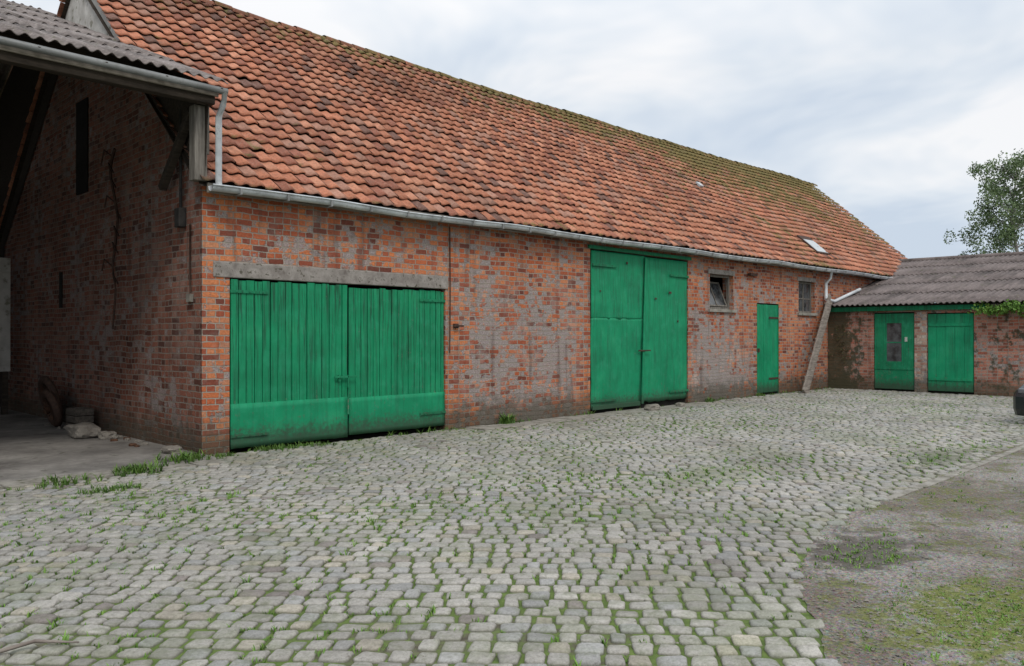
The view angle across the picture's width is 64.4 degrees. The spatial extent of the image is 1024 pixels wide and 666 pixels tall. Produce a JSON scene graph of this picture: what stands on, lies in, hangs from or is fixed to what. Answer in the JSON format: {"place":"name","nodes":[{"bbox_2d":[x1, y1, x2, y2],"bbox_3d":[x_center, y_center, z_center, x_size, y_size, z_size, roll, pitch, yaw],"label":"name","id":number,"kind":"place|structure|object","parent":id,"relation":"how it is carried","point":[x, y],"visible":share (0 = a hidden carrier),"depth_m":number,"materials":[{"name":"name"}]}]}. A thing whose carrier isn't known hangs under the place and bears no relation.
{"place":"outdoors","nodes":[
{"label":"outdoors","id":0,"kind":"place"},
{"bbox_2d":[0,409,215,481],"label":"shed floor","id":1,"kind":"structure","parent":0,"point":[32,447],"depth_m":10.99,"materials":[{"name":"concrete"}]},
{"bbox_2d":[0,257,10,413],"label":"pale door leaf","id":2,"kind":"object","parent":1,"relation":"on","point":[5,267],"visible":1,"depth_m":16.14,"materials":[{"name":"grey wood"}]},
{"bbox_2d":[38,376,62,415],"bbox_3d":[-8.134,1.180,14.336,0.885,0.859,0.302,0,0,45],"label":"old cart wheel","id":3,"kind":"object","parent":1,"relation":"on","point":[45,382],"visible":0.44,"depth_m":14.11,"materials":[{"name":"wood"}]},
{"bbox_2d":[41,389,62,426],"bbox_3d":[-7.812,1.279,13.808,0.668,0.642,0.267,0,0,45],"label":"old cart wheel","id":4,"kind":"object","parent":1,"relation":"on","point":[51,408],"visible":1,"depth_m":13.66,"materials":[{"name":"wood"}]},
{"bbox_2d":[66,407,93,424],"bbox_3d":[-7.109,1.412,13.381,0.440,0.350,0.290,0,0,45],"label":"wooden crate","id":5,"kind":"object","parent":1,"relation":"on","point":[76,415],"visible":0.67,"depth_m":13.27,"materials":[{"name":"brown wood"}]},
{"bbox_2d":[63,422,100,438],"bbox_3d":[-6.606,1.504,12.544,0.621,0.233,0.422,0,0,45],"label":"stone block","id":6,"kind":"object","parent":1,"relation":"on","point":[83,430],"depth_m":12.36,"materials":[{"name":"grey stone"}]},
{"bbox_2d":[44,423,147,446],"bbox_3d":[-6.622,1.597,12.863,3.973,0.073,0.421,0,0,45],"label":"rubble heap","id":7,"kind":"object","parent":1,"relation":"on","point":[142,442],"visible":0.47,"depth_m":12.02,"materials":[{"name":"stone"}]},
{"bbox_2d":[97,431,117,439],"bbox_3d":[-6.158,1.554,12.358,0.321,0.133,0.248,0,0,45],"label":"stone block","id":8,"kind":"object","parent":1,"relation":"on","point":[105,435],"depth_m":12.26,"materials":[{"name":"grey stone"}]},
{"bbox_2d":[161,445,183,453],"bbox_3d":[-4.551,1.560,10.865,0.313,0.113,0.232,0,0,45],"label":"stone block","id":9,"kind":"object","parent":1,"relation":"on","point":[167,449],"depth_m":10.78,"materials":[{"name":"grey stone"}]},
{"bbox_2d":[0,388,1023,665],"bbox_3d":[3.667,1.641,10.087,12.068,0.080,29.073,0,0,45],"label":"cobblestone paving","id":10,"kind":"structure","parent":0,"point":[46,594],"depth_m":6.41,"materials":[{"name":"stone"}]},
{"bbox_2d":[0,639,78,652],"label":"fallen twig","id":11,"kind":"object","parent":10,"relation":"on","point":[12,647],"visible":1,"depth_m":4.13,"materials":[{"name":"wood"}]},
{"bbox_2d":[0,459,223,488],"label":"threshold slabs","id":12,"kind":"structure","parent":10,"relation":"on","point":[19,483],"depth_m":9.17,"materials":[{"name":"concrete"}]},
{"bbox_2d":[15,387,824,494],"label":"wall foot weeds","id":13,"kind":"object","parent":10,"relation":"on","point":[184,457],"depth_m":9.91,"materials":[{"name":"green plant"}]},
{"bbox_2d":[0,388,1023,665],"bbox_3d":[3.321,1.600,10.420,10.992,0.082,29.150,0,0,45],"label":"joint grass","id":14,"kind":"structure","parent":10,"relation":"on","point":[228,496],"depth_m":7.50,"materials":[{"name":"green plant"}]},
{"bbox_2d":[4,407,1023,665],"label":"pebbles","id":15,"kind":"object","parent":10,"relation":"on","point":[882,563],"visible":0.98,"depth_m":5.66,"materials":[{"name":"stone"}]},
{"bbox_2d":[466,402,715,430],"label":"paving slabs","id":16,"kind":"structure","parent":10,"relation":"on","point":[542,421],"depth_m":15.66,"materials":[{"name":"concrete"}]},
{"bbox_2d":[644,404,660,410],"bbox_3d":[2.997,1.600,17.401,0.248,0.158,0.455,0,0,45],"label":"stone block","id":17,"kind":"object","parent":16,"relation":"on","point":[648,407],"depth_m":17.30,"materials":[{"name":"grey stone"}]},
{"bbox_2d":[675,402,685,406],"bbox_3d":[3.792,1.610,18.307,0.176,0.095,0.237,0,0,45],"label":"stone block","id":18,"kind":"object","parent":16,"relation":"on","point":[678,404],"depth_m":18.23,"materials":[{"name":"grey stone"}]},
{"bbox_2d":[884,445,1023,500],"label":"edging kerb","id":19,"kind":"structure","parent":10,"relation":"on","point":[927,484],"depth_m":9.19,"materials":[{"name":"concrete"}]},
{"bbox_2d":[7,0,1023,258],"label":"sky","id":20,"kind":"structure","parent":0,"point":[886,107],"materials":[{"name":"white"}]},
{"bbox_2d":[788,443,1023,665],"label":"gravel drive","id":21,"kind":"structure","parent":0,"point":[833,604],"depth_m":5.44,"materials":[{"name":"grey gravel"}]},
{"bbox_2d":[798,457,1023,665],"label":"drive weeds","id":22,"kind":"object","parent":21,"relation":"on","point":[893,555],"visible":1,"depth_m":4.92,"materials":[{"name":"green plant"}]},
{"bbox_2d":[1013,384,1023,415],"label":"parked car","id":23,"kind":"object","parent":21,"relation":"on","point":[1018,401],"visible":1,"depth_m":14.56,"materials":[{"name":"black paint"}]},
{"label":"ground","id":24,"kind":"structure","parent":0,"visible":0},
{"bbox_2d":[0,0,907,455],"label":"brick barn","id":25,"kind":"structure","parent":24,"relation":"on","point":[358,242],"depth_m":14.51,"materials":[{"name":"brick"}]},
{"bbox_2d":[0,0,227,257],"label":"open cart shed","id":26,"kind":"structure","parent":25,"relation":"attached to","point":[34,42],"depth_m":10.63,"materials":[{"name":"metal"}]},
{"bbox_2d":[757,303,778,393],"bbox_3d":[6.887,0.431,22.018,0.110,2.460,1.230,0,0,45],"label":"stable door","id":27,"kind":"structure","parent":25,"relation":"in","point":[767,314],"depth_m":22.04,"materials":[{"name":"wood"}]},
{"bbox_2d":[802,293,832,392],"bbox_3d":[8.785,0.272,23.386,0.109,2.932,2.802,0,0,36],"label":"leaning timber","id":28,"kind":"object","parent":24,"relation":"on","point":[813,358],"visible":0.96,"depth_m":23.28,"materials":[{"name":"grey wood"}]},
{"bbox_2d":[824,251,1023,396],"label":"brick outbuilding","id":29,"kind":"structure","parent":24,"relation":"on","point":[923,339],"depth_m":23.18,"materials":[{"name":"red brick"}]},
{"bbox_2d":[828,322,849,361],"bbox_3d":[9.811,0.278,24.394,0.679,1.186,0.140,0,0,45],"label":"wall creeper","id":30,"kind":"object","parent":29,"relation":"attached to","point":[842,350],"depth_m":24.32,"materials":[{"name":"green plant"}]},
{"bbox_2d":[874,312,913,391],"bbox_3d":[10.984,0.535,23.368,1.122,2.260,0.094,0,0,45],"label":"glazed door","id":31,"kind":"structure","parent":29,"relation":"in","point":[894,331],"depth_m":23.34,"materials":[{"name":"green wood"}]},
{"bbox_2d":[928,312,973,394],"bbox_3d":[12.041,0.552,22.323,1.180,2.220,0.098,0,0,45],"label":"store door","id":32,"kind":"structure","parent":29,"relation":"in","point":[950,335],"depth_m":22.29,"materials":[{"name":"green wood"}]},
{"bbox_2d":[967,299,1023,316],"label":"climbing creeper","id":33,"kind":"object","parent":29,"relation":"attached to","point":[1001,309],"visible":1,"depth_m":21.15,"materials":[{"name":"green plant"}]},
{"bbox_2d":[943,148,1023,254],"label":"birch tree","id":34,"kind":"object","parent":24,"relation":"on","point":[1007,232],"visible":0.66,"depth_m":44.67,"materials":[{"name":"green plant"}]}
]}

